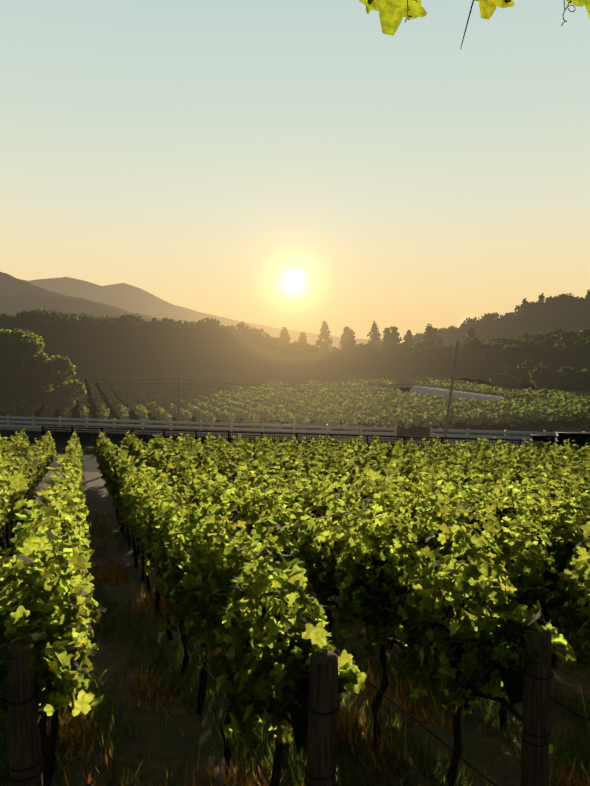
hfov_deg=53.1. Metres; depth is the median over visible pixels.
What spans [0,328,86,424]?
tree
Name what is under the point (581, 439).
lane bins
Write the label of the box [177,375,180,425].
utility pole
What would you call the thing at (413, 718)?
drip lines
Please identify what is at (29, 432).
lane asphalt
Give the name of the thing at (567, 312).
hill forest
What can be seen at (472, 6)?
vine cane tendrils
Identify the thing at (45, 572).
vine leaves
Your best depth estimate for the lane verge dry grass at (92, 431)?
46.04 m
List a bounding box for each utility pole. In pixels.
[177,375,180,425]
[443,341,458,443]
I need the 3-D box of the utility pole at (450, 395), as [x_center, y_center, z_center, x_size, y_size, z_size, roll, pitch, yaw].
[10.576,0.339,40.238,1.096,7.795,0.240,0,4,-1]
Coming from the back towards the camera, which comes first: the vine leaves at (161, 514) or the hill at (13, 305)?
the hill at (13, 305)
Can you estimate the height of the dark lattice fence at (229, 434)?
0.820 m
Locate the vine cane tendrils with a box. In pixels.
[405,0,575,48]
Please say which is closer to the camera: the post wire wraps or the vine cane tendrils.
the vine cane tendrils
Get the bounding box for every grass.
[0,427,528,448]
[0,435,477,471]
[0,511,589,785]
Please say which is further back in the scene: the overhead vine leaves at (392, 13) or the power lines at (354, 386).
the power lines at (354, 386)
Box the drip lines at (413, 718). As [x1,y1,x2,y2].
[0,507,589,785]
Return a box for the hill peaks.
[20,277,380,348]
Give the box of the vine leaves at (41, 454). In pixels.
[0,428,589,536]
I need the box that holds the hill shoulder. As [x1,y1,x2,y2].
[0,272,161,320]
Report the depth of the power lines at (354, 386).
43.84 m
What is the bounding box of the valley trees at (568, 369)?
[382,336,589,390]
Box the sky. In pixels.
[0,0,589,342]
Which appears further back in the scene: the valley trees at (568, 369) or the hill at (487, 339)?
the hill at (487, 339)
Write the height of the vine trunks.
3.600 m
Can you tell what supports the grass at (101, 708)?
on the ground at (159, 739)
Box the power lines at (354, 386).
[141,344,588,391]
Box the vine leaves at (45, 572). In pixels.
[0,469,589,751]
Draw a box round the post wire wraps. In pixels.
[2,671,552,785]
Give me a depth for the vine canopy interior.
3.96 m
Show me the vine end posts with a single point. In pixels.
(23, 736)
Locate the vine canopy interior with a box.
[1,444,589,754]
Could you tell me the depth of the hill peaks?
5004.67 m
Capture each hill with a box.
[0,294,292,343]
[477,321,542,341]
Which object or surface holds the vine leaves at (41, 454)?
attached to the vine canopy interior
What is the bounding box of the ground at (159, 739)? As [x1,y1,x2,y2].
[0,378,589,785]
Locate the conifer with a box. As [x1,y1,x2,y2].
[255,321,476,351]
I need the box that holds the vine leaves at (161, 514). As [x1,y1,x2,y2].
[0,444,589,632]
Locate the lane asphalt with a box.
[0,430,517,449]
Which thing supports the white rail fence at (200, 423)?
on the ground at (159, 739)
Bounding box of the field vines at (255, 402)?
[0,372,589,430]
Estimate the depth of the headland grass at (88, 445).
41.08 m
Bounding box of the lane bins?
[530,432,589,450]
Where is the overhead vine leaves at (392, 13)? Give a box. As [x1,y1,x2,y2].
[359,0,589,35]
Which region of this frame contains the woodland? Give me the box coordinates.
[0,308,589,378]
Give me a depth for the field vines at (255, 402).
62.95 m
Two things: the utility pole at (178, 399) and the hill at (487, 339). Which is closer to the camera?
the utility pole at (178, 399)
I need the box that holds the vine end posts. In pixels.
[3,625,551,785]
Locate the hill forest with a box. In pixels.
[412,290,589,345]
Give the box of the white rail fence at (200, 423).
[0,415,555,446]
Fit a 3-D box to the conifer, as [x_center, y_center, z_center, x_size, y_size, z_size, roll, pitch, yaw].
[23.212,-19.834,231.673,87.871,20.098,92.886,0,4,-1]
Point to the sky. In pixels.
(295, 165)
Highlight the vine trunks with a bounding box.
[0,497,521,785]
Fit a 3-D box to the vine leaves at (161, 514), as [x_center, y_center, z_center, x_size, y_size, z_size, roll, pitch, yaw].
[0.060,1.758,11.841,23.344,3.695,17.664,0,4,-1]
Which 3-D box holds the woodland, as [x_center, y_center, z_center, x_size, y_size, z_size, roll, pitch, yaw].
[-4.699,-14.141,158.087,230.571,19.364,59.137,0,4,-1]
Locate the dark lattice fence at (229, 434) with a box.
[42,426,520,450]
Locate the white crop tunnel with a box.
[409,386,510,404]

